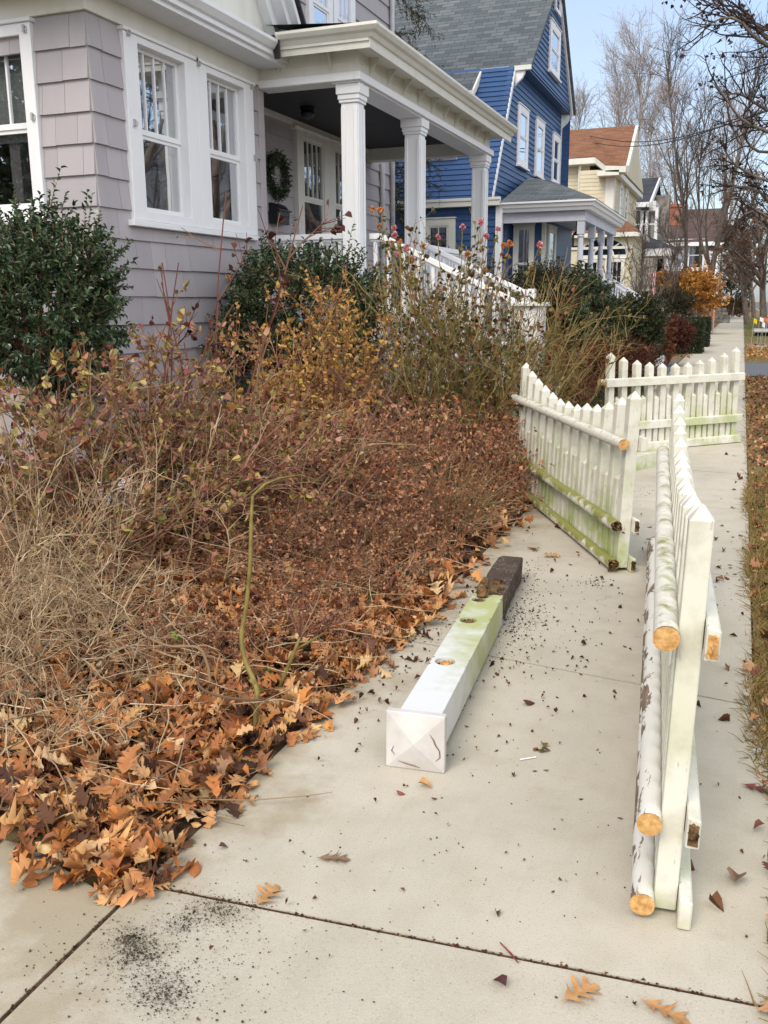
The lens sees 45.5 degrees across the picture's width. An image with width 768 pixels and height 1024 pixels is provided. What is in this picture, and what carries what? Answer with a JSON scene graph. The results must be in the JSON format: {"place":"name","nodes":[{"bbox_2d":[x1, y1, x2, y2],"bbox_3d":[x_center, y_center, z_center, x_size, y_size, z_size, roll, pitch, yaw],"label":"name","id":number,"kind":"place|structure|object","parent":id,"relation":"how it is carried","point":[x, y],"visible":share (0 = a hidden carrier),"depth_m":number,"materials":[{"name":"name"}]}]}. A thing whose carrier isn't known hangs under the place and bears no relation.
{"place":"outdoors","nodes":[
{"label":"outdoors","id":0,"kind":"place"},
{"bbox_2d":[0,839,116,1017],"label":"front path","id":1,"kind":"structure","parent":0,"point":[26,913],"depth_m":2.43,"materials":[{"name":"concrete"}]},
{"bbox_2d":[0,379,654,861],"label":"garden bed","id":2,"kind":"object","parent":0,"point":[186,823],"visible":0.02,"depth_m":3.38,"materials":[{"name":"soil"}]},
{"bbox_2d":[0,165,140,482],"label":"holly bush","id":3,"kind":"object","parent":2,"relation":"on","point":[85,294],"visible":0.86,"depth_m":6.72,"materials":[{"name":"green plant"}]},
{"bbox_2d":[0,545,213,817],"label":"bare shrub","id":4,"kind":"object","parent":2,"relation":"on","point":[73,726],"visible":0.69,"depth_m":3.46,"materials":[{"name":"plant"}]},
{"bbox_2d":[0,392,225,608],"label":"bare shrub","id":5,"kind":"object","parent":2,"relation":"on","point":[20,472],"visible":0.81,"depth_m":4.60,"materials":[{"name":"beige plant"}]},
{"bbox_2d":[0,462,280,770],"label":"bare shrub","id":6,"kind":"object","parent":2,"relation":"on","point":[66,594],"visible":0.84,"depth_m":3.84,"materials":[{"name":"plant"}]},
{"bbox_2d":[0,594,349,883],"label":"old leaves","id":7,"kind":"object","parent":2,"relation":"on","point":[81,797],"visible":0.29,"depth_m":3.02,"materials":[{"name":"brown plant"}]},
{"bbox_2d":[0,323,353,588],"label":"rose bush","id":8,"kind":"object","parent":2,"relation":"on","point":[91,448],"visible":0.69,"depth_m":5.11,"materials":[{"name":"brown plant"}]},
{"bbox_2d":[85,263,269,523],"bbox_3d":[-1.228,-0.662,5.686,1.128,1.739,0.867,-1,13,-1],"label":"rose cane","id":9,"kind":"object","parent":2,"relation":"on","point":[179,317],"visible":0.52,"depth_m":5.65,"materials":[{"name":"brown plant"}]},
{"bbox_2d":[92,586,275,689],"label":"dry shrub","id":10,"kind":"object","parent":2,"relation":"on","point":[215,639],"visible":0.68,"depth_m":3.94,"materials":[{"name":"brown plant"}]},
{"bbox_2d":[0,519,448,907],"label":"fallen leaves","id":11,"kind":"object","parent":2,"relation":"on","point":[138,845],"depth_m":3.33,"materials":[{"name":"plant"}]},
{"bbox_2d":[277,549,377,687],"bbox_3d":[-0.242,0.439,3.682,0.410,0.619,0.247,-3,13,-10],"label":"sapling","id":12,"kind":"object","parent":11,"relation":"on","point":[300,632],"visible":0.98,"depth_m":3.68,"materials":[{"name":"brown plant"}]},
{"bbox_2d":[12,321,446,570],"bbox_3d":[-1.014,-0.400,5.563,2.426,1.503,2.632,11,17,41],"label":"rose bush","id":13,"kind":"object","parent":2,"relation":"on","point":[332,447],"visible":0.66,"depth_m":5.53,"materials":[{"name":"brown plant"}]},
{"bbox_2d":[120,191,351,518],"bbox_3d":[-0.927,-0.941,5.852,1.308,2.225,0.819,5,14,20],"label":"rose cane","id":14,"kind":"object","parent":2,"relation":"on","point":[272,234],"visible":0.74,"depth_m":5.84,"materials":[{"name":"red plant"}]},
{"bbox_2d":[127,413,344,517],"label":"dry shrub","id":15,"kind":"object","parent":2,"relation":"on","point":[272,428],"visible":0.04,"depth_m":6.30,"materials":[{"name":"brown plant"}]},
{"bbox_2d":[160,379,338,485],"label":"dry shrub","id":16,"kind":"object","parent":2,"relation":"on","point":[296,426],"visible":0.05,"depth_m":7.12,"materials":[{"name":"brown plant"}]},
{"bbox_2d":[0,487,523,841],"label":"old leaves","id":17,"kind":"object","parent":2,"relation":"on","point":[251,749],"depth_m":3.39,"materials":[{"name":"brown plant"}]},
{"bbox_2d":[1,443,533,609],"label":"fallen leaves","id":18,"kind":"object","parent":2,"relation":"on","point":[450,570],"visible":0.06,"depth_m":5.60,"materials":[{"name":"brown plant"}]},
{"bbox_2d":[0,444,537,710],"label":"leaves","id":19,"kind":"object","parent":2,"relation":"on","point":[307,648],"visible":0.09,"depth_m":4.74,"materials":[{"name":"red plant"}]},
{"bbox_2d":[0,452,541,825],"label":"twig litter","id":20,"kind":"object","parent":2,"relation":"on","point":[153,707],"visible":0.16,"depth_m":3.88,"materials":[{"name":"plant"}]},
{"bbox_2d":[239,474,319,736],"bbox_3d":[-0.432,0.347,3.550,0.147,0.946,0.498,7,15,27],"label":"sapling","id":21,"kind":"object","parent":2,"relation":"on","point":[257,687],"visible":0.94,"depth_m":3.47,"materials":[{"name":"green plant"}]},
{"bbox_2d":[149,484,412,588],"bbox_3d":[-0.543,0.144,5.176,1.463,0.550,1.306,5,14,20],"label":"dry shrub","id":22,"kind":"object","parent":2,"relation":"on","point":[289,541],"visible":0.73,"depth_m":5.12,"materials":[{"name":"brown plant"}]},
{"bbox_2d":[196,217,400,432],"bbox_3d":[-0.856,-1.781,9.287,2.030,2.294,1.727,-1,13,-4],"label":"holly bush","id":23,"kind":"object","parent":2,"relation":"on","point":[250,290],"visible":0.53,"depth_m":8.83,"materials":[{"name":"green plant"}]},
{"bbox_2d":[201,266,406,458],"bbox_3d":[-0.557,-1.108,7.525,1.882,1.810,1.963,-11,17,-40],"label":"golden shrub","id":24,"kind":"object","parent":2,"relation":"on","point":[299,378],"visible":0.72,"depth_m":7.51,"materials":[{"name":"yellow plant"}]},
{"bbox_2d":[187,534,428,620],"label":"dry shrub","id":25,"kind":"object","parent":2,"relation":"on","point":[295,585],"visible":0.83,"depth_m":4.73,"materials":[{"name":"brown plant"}]},
{"bbox_2d":[238,586,396,663],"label":"dry shrub","id":26,"kind":"object","parent":2,"relation":"on","point":[328,622],"visible":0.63,"depth_m":4.21,"materials":[{"name":"brown plant"}]},
{"bbox_2d":[221,399,424,525],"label":"dry shrub","id":27,"kind":"object","parent":2,"relation":"on","point":[367,463],"visible":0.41,"depth_m":6.18,"materials":[{"name":"brown plant"}]},
{"bbox_2d":[211,364,461,476],"bbox_3d":[-0.522,-0.660,7.859,1.751,1.168,1.927,11,17,40],"label":"dry shrub","id":28,"kind":"object","parent":2,"relation":"on","point":[386,406],"visible":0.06,"depth_m":7.76,"materials":[{"name":"brown plant"}]},
{"bbox_2d":[253,477,474,589],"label":"dry shrub","id":29,"kind":"object","parent":2,"relation":"on","point":[376,523],"visible":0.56,"depth_m":5.29,"materials":[{"name":"brown plant"}]},
{"bbox_2d":[316,549,417,605],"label":"dry shrub","id":30,"kind":"object","parent":2,"relation":"on","point":[384,581],"visible":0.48,"depth_m":4.89,"materials":[{"name":"brown plant"}]},
{"bbox_2d":[273,383,488,503],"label":"dry shrub","id":31,"kind":"object","parent":2,"relation":"on","point":[429,457],"visible":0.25,"depth_m":6.92,"materials":[{"name":"brown plant"}]},
{"bbox_2d":[325,499,452,570],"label":"dry shrub","id":32,"kind":"object","parent":2,"relation":"on","point":[357,515],"visible":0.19,"depth_m":5.70,"materials":[{"name":"brown plant"}]},
{"bbox_2d":[262,449,527,556],"bbox_3d":[0.065,-0.046,5.943,1.687,0.702,1.625,0,13,1],"label":"dry shrub","id":33,"kind":"object","parent":2,"relation":"on","point":[409,499],"visible":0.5,"depth_m":5.90,"materials":[{"name":"brown plant"}]},
{"bbox_2d":[332,507,464,569],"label":"dry shrub","id":34,"kind":"object","parent":2,"relation":"on","point":[400,544],"visible":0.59,"depth_m":5.52,"materials":[{"name":"brown plant"}]},
{"bbox_2d":[294,363,504,480],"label":"dry shrub","id":35,"kind":"object","parent":2,"relation":"on","point":[409,402],"visible":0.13,"depth_m":7.80,"materials":[{"name":"brown plant"}]},
{"bbox_2d":[361,468,499,549],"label":"dry shrub","id":36,"kind":"object","parent":2,"relation":"on","point":[444,521],"visible":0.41,"depth_m":6.08,"materials":[{"name":"brown plant"}]},
{"bbox_2d":[343,380,537,476],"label":"dry shrub","id":37,"kind":"object","parent":2,"relation":"on","point":[499,425],"visible":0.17,"depth_m":7.96,"materials":[{"name":"brown plant"}]},
{"bbox_2d":[342,407,543,526],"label":"dry shrub","id":38,"kind":"object","parent":2,"relation":"on","point":[456,466],"visible":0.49,"depth_m":6.68,"materials":[{"name":"brown plant"}]},
{"bbox_2d":[363,445,532,548],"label":"dry shrub","id":39,"kind":"object","parent":2,"relation":"on","point":[474,512],"visible":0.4,"depth_m":6.30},
{"bbox_2d":[260,206,648,465],"bbox_3d":[0.665,-1.652,8.517,3.344,2.445,3.530,5,14,20],"label":"pink rose bush","id":40,"kind":"object","parent":2,"relation":"on","point":[479,376],"visible":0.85,"depth_m":8.26,"materials":[{"name":"green plant"}]},
{"bbox_2d":[355,402,553,498],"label":"dry shrub","id":41,"kind":"object","parent":2,"relation":"on","point":[510,429],"visible":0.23,"depth_m":7.47,"materials":[{"name":"brown plant"}]},
{"bbox_2d":[439,426,536,490],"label":"dry shrub","id":42,"kind":"object","parent":2,"relation":"on","point":[507,462],"visible":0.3,"depth_m":7.46,"materials":[{"name":"brown plant"}]},
{"bbox_2d":[437,455,547,522],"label":"dry shrub","id":43,"kind":"object","parent":2,"relation":"on","point":[506,493],"visible":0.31,"depth_m":6.83,"materials":[{"name":"brown plant"}]},
{"bbox_2d":[416,262,651,442],"bbox_3d":[1.578,-1.617,9.632,2.399,1.934,1.924,5,14,20],"label":"rose bush","id":44,"kind":"object","parent":2,"relation":"on","point":[556,326],"visible":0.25,"depth_m":9.36,"materials":[{"name":"brown plant"}]},
{"bbox_2d":[498,255,587,357],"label":"yew bush","id":45,"kind":"object","parent":2,"relation":"on","point":[540,281],"visible":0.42,"depth_m":13.97,"materials":[{"name":"green plant"}]},
{"bbox_2d":[546,295,597,396],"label":"shrub","id":46,"kind":"object","parent":2,"relation":"on","point":[584,310],"visible":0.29,"depth_m":14.05,"materials":[{"name":"green plant"}]},
{"bbox_2d":[546,326,632,402],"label":"barberry bush","id":47,"kind":"object","parent":2,"relation":"on","point":[590,372],"visible":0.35,"depth_m":13.97,"materials":[{"name":"brown plant"}]},
{"bbox_2d":[555,260,627,386],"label":"rhododendron","id":48,"kind":"object","parent":2,"relation":"on","point":[596,289],"visible":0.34,"depth_m":14.72,"materials":[{"name":"green plant"}]},
{"bbox_2d":[587,330,670,387],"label":"barberry bush","id":49,"kind":"object","parent":2,"relation":"on","point":[639,354],"visible":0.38,"depth_m":16.15,"materials":[{"name":"red plant"}]},
{"bbox_2d":[605,289,672,372],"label":"evergreen bush","id":50,"kind":"object","parent":2,"relation":"on","point":[650,329],"visible":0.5,"depth_m":17.73,"materials":[{"name":"green plant"}]},
{"bbox_2d":[0,302,767,893],"bbox_3d":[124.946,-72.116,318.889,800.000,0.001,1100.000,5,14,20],"label":"ground","id":51,"kind":"structure","parent":0,"point":[12,836],"depth_m":2.89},
{"bbox_2d":[0,0,559,466],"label":"gray house","id":52,"kind":"structure","parent":51,"relation":"on","point":[156,126],"depth_m":9.02,"materials":[{"name":"grey"}]},
{"bbox_2d":[0,16,51,224],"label":"window","id":53,"kind":"structure","parent":52,"relation":"in","point":[21,149],"depth_m":7.63,"materials":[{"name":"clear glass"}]},
{"bbox_2d":[117,25,202,227],"bbox_3d":[-2.001,-3.390,8.241,0.140,1.530,1.140,5,14,20],"label":"window","id":54,"kind":"structure","parent":52,"relation":"in","point":[159,92],"depth_m":8.29,"materials":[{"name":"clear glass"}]},
{"bbox_2d":[195,57,257,235],"bbox_3d":[-1.608,-3.622,9.242,0.140,1.530,1.140,5,14,20],"label":"window","id":55,"kind":"structure","parent":52,"relation":"in","point":[224,98],"depth_m":9.34,"materials":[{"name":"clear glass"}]},
{"bbox_2d":[266,148,293,203],"bbox_3d":[-1.387,-4.384,11.952,0.270,0.702,0.707,5,14,20],"label":"wreath","id":56,"kind":"object","parent":52,"relation":"attached to","point":[283,191],"visible":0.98,"depth_m":11.90,"materials":[{"name":"green plant"}]},
{"bbox_2d":[292,124,330,268],"bbox_3d":[-0.990,-4.358,13.000,0.123,1.960,1.150,5,14,20],"label":"door","id":57,"kind":"structure","parent":52,"relation":"in","point":[311,162],"depth_m":12.90,"materials":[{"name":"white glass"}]},
{"bbox_2d":[305,0,332,23],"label":"window","id":58,"kind":"structure","parent":52,"relation":"in","point":[317,11],"depth_m":12.73,"materials":[{"name":"white"}]},
{"bbox_2d":[329,138,342,263],"bbox_3d":[-0.608,-4.584,13.973,0.123,1.960,1.150,5,14,20],"label":"window","id":59,"kind":"structure","parent":52,"relation":"in","point":[335,149],"depth_m":13.63,"materials":[{"name":"white glass"}]},
{"bbox_2d":[333,0,355,22],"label":"window","id":60,"kind":"structure","parent":52,"relation":"in","point":[344,11],"depth_m":13.49,"materials":[{"name":"white"}]},
{"bbox_2d":[394,0,451,288],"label":"hemlock tree","id":61,"kind":"object","parent":51,"relation":"on","point":[399,206],"visible":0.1,"depth_m":18.48,"materials":[{"name":"plant"}]},
{"bbox_2d":[570,70,617,129],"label":"bare tree","id":62,"kind":"object","parent":51,"relation":"on","point":[582,106],"visible":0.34,"depth_m":86.98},
{"bbox_2d":[661,0,767,251],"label":"oak tree","id":63,"kind":"object","parent":51,"relation":"on","point":[747,22],"visible":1,"depth_m":11.51,"materials":[{"name":"brown plant"}]},
{"bbox_2d":[1,315,767,1023],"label":"sidewalk","id":64,"kind":"structure","parent":0,"point":[549,825],"depth_m":2.71,"materials":[{"name":"concrete"}]},
{"bbox_2d":[1,850,298,1020],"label":"soil crumbs","id":65,"kind":"object","parent":64,"relation":"on","point":[140,952],"visible":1,"depth_m":2.30,"materials":[{"name":"soil"}]},
{"bbox_2d":[52,583,561,1022],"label":"soil crumbs","id":66,"kind":"object","parent":64,"relation":"on","point":[186,936],"visible":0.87,"depth_m":2.32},
{"bbox_2d":[0,330,761,1023],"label":"sidewalk joints","id":67,"kind":"object","parent":64,"relation":"on","point":[38,984],"visible":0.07,"depth_m":2.36,"materials":[{"name":"soil"}]},
{"bbox_2d":[153,884,757,1006],"bbox_3d":[0.118,1.107,2.355,1.621,0.027,0.036,4,13,16],"label":"joint debris","id":68,"kind":"object","parent":67,"relation":"in","point":[560,966],"visible":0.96,"depth_m":2.31,"materials":[{"name":"brown plant"}]},
{"bbox_2d":[386,556,522,772],"bbox_3d":[0.429,0.531,4.290,0.212,0.243,2.402,3,13,15],"label":"fallen fence post","id":69,"kind":"object","parent":64,"relation":"on","point":[421,723],"visible":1,"depth_m":3.59,"materials":[{"name":"white wood"}]},
{"bbox_2d":[507,363,647,571],"bbox_3d":[1.304,-0.476,6.757,0.184,1.091,2.907,-2,13,-5],"label":"picket fence panel","id":70,"kind":"object","parent":64,"relation":"on","point":[585,484],"visible":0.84,"depth_m":6.08,"materials":[{"name":"white paint"}]},
{"bbox_2d":[597,348,745,449],"bbox_3d":[3.202,-1.255,10.135,1.999,1.072,0.193,-6,14,-24],"label":"picket fence panel","id":71,"kind":"object","parent":64,"relation":"on","point":[712,416],"visible":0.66,"depth_m":10.17,"materials":[{"name":"white paint"}]},
{"bbox_2d":[630,393,721,929],"bbox_3d":[1.263,0.129,4.053,0.173,1.119,3.889,3,13,16],"label":"picket fence panel","id":72,"kind":"object","parent":64,"relation":"on","point":[682,628],"visible":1,"depth_m":2.42,"materials":[{"name":"white paint"}]},
{"bbox_2d":[690,452,744,911],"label":"leaf scraps","id":73,"kind":"object","parent":64,"relation":"on","point":[715,898],"visible":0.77,"depth_m":3.56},
{"bbox_2d":[718,276,753,314],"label":"evergreen shrub","id":74,"kind":"object","parent":64,"relation":"on","point":[733,287],"visible":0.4,"depth_m":79.86,"materials":[{"name":"green plant"}]},
{"bbox_2d":[641,361,678,372],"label":"driveway","id":75,"kind":"structure","parent":0,"point":[671,363],"depth_m":23.22,"materials":[{"name":"concrete"}]},
{"bbox_2d":[394,0,665,366],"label":"blue house","id":76,"kind":"structure","parent":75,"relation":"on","point":[509,60],"depth_m":21.46,"materials":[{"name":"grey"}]},
{"bbox_2d":[425,217,456,248],"bbox_3d":[1.202,-5.724,20.280,0.810,1.530,0.098,5,14,20],"label":"window","id":77,"kind":"structure","parent":76,"relation":"in","point":[437,225],"depth_m":20.13,"materials":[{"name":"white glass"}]},
{"bbox_2d":[516,102,529,171],"bbox_3d":[3.342,-8.959,21.921,0.113,1.409,1.136,5,14,20],"label":"window","id":78,"kind":"structure","parent":76,"relation":"in","point":[523,112],"depth_m":21.87,"materials":[{"name":"white"}]},
{"bbox_2d":[512,223,535,278],"bbox_3d":[3.118,-5.586,20.511,0.510,1.690,0.088,5,14,20],"label":"window","id":79,"kind":"structure","parent":76,"relation":"in","point":[523,233],"depth_m":20.42,"materials":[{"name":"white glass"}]},
{"bbox_2d":[533,116,545,179],"bbox_3d":[4.043,-9.390,23.706,0.113,1.444,1.107,5,14,20],"label":"window","id":80,"kind":"structure","parent":76,"relation":"in","point":[539,141],"depth_m":23.65,"materials":[{"name":"white"}]},
{"bbox_2d":[548,17,561,83],"bbox_3d":[4.375,-11.762,23.370,0.113,1.253,1.416,5,14,20],"label":"window","id":81,"kind":"structure","parent":76,"relation":"in","point":[555,32],"depth_m":23.30,"materials":[{"name":"white"}]},
{"bbox_2d":[551,131,561,183],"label":"window","id":82,"kind":"structure","parent":76,"relation":"in","point":[556,138],"depth_m":25.71,"materials":[{"name":"white"}]},
{"bbox_2d":[662,315,699,366],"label":"barberry bush","id":83,"kind":"object","parent":75,"relation":"on","point":[685,334],"visible":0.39,"depth_m":22.29,"materials":[{"name":"red plant"}]},
{"bbox_2d":[565,0,767,301],"label":"sky","id":84,"kind":"structure","parent":0,"point":[583,19],"materials":[{"name":"blue"}]},
{"bbox_2d":[671,354,685,360],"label":"front lawn","id":85,"kind":"structure","parent":0,"point":[679,358],"depth_m":26.55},
{"bbox_2d":[673,319,706,353],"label":"clipped hedge","id":86,"kind":"object","parent":85,"relation":"on","point":[698,343],"visible":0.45,"depth_m":28.05,"materials":[{"name":"green plant"}]},
{"bbox_2d":[740,375,767,476],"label":"verge grass","id":87,"kind":"structure","parent":0,"point":[750,431],"depth_m":12.20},
{"bbox_2d":[744,309,767,344],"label":"grass verge","id":88,"kind":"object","parent":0,"point":[757,317],"depth_m":41.43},
{"bbox_2d":[707,195,763,323],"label":"russet tree","id":89,"kind":"object","parent":88,"relation":"on","point":[743,289],"visible":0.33,"depth_m":63.62,"materials":[{"name":"brown plant"}]},
{"bbox_2d":[707,161,767,328],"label":"russet tree","id":90,"kind":"object","parent":88,"relation":"on","point":[761,254],"visible":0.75,"depth_m":50.01,"materials":[{"name":"brown plant"}]},
{"bbox_2d":[745,377,767,752],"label":"grass verge","id":91,"kind":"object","parent":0,"point":[761,469],"depth_m":9.70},
{"bbox_2d":[561,373,767,1023],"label":"fallen leaves","id":92,"kind":"object","parent":91,"relation":"on","point":[758,822],"depth_m":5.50,"materials":[{"name":"plant"}]},
{"bbox_2d":[728,471,767,1021],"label":"verge grass","id":93,"kind":"structure","parent":91,"relation":"on","point":[760,553],"depth_m":4.67,"materials":[{"name":"plant"}]},
{"label":"crossing path","id":94,"kind":"structure","parent":0,"visible":0},
{"bbox_2d":[602,199,684,307],"bbox_3d":[8.757,-8.040,31.005,2.880,4.926,2.221,0,13,2],"label":"bare tree","id":95,"kind":"object","parent":94,"relation":"on","point":[640,285],"visible":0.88,"depth_m":30.77,"materials":[{"name":"brown plant"}]},
{"bbox_2d":[613,202,699,313],"bbox_3d":[10.108,-8.785,33.742,2.167,5.154,3.792,-3,13,-12],"label":"bare tree","id":96,"kind":"object","parent":94,"relation":"on","point":[673,257],"visible":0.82,"depth_m":33.07,"materials":[{"name":"brown plant"}]},
{"bbox_2d":[654,281,703,316],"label":"dark shrub","id":97,"kind":"object","parent":94,"relation":"on","point":[683,305],"visible":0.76,"depth_m":33.28,"materials":[{"name":"green plant"}]},
{"label":"front lawn","id":98,"kind":"structure","parent":0,"visible":0},
{"bbox_2d":[568,125,648,297],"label":"yellow house","id":99,"kind":"structure","parent":98,"relation":"on","point":[609,176],"depth_m":39.29,"materials":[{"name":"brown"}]},
{"bbox_2d":[589,31,664,177],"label":"bare tree","id":100,"kind":"object","parent":98,"relation":"on","point":[624,104],"visible":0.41,"depth_m":81.56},
{"bbox_2d":[588,0,680,177],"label":"bare tree","id":101,"kind":"object","parent":98,"relation":"on","point":[639,85],"visible":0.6,"depth_m":75.89,"materials":[{"name":"plant"}]},
{"bbox_2d":[627,55,689,203],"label":"bare tree","id":102,"kind":"object","parent":98,"relation":"on","point":[653,117],"visible":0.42,"depth_m":83.54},
{"bbox_2d":[635,177,683,319],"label":"white house","id":103,"kind":"structure","parent":98,"relation":"on","point":[654,198],"depth_m":50.94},
{"bbox_2d":[608,2,731,315],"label":"bare tree","id":104,"kind":"object","parent":98,"relation":"on","point":[683,199],"visible":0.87,"depth_m":54.46,"materials":[{"name":"grey plant"}]},
{"bbox_2d":[634,60,716,209],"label":"bare tree","id":105,"kind":"object","parent":98,"relation":"on","point":[673,106],"visible":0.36,"depth_m":88.09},
{"bbox_2d":[657,259,732,316],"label":"golden bush","id":106,"kind":"object","parent":98,"relation":"on","point":[706,284],"visible":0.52,"depth_m":42.87,"materials":[{"name":"orange plant"}]},
{"bbox_2d":[666,204,727,320],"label":"brown house","id":107,"kind":"structure","parent":98,"relation":"on","point":[693,254],"depth_m":73.87,"materials":[{"name":"red brick"}]},
{"bbox_2d":[667,63,754,315],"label":"bare tree","id":108,"kind":"object","parent":98,"relation":"on","point":[711,142],"visible":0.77,"depth_m":51.80,"materials":[{"name":"grey plant"}]},
{"bbox_2d":[668,11,767,316],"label":"bare tree","id":109,"kind":"object","parent":98,"relation":"on","point":[723,213],"visible":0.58,"depth_m":51.30,"materials":[{"name":"grey plant"}]},
{"bbox_2d":[699,76,764,315],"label":"bare tree","id":110,"kind":"object","parent":98,"relation":"on","point":[737,147],"visible":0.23,"depth_m":92.14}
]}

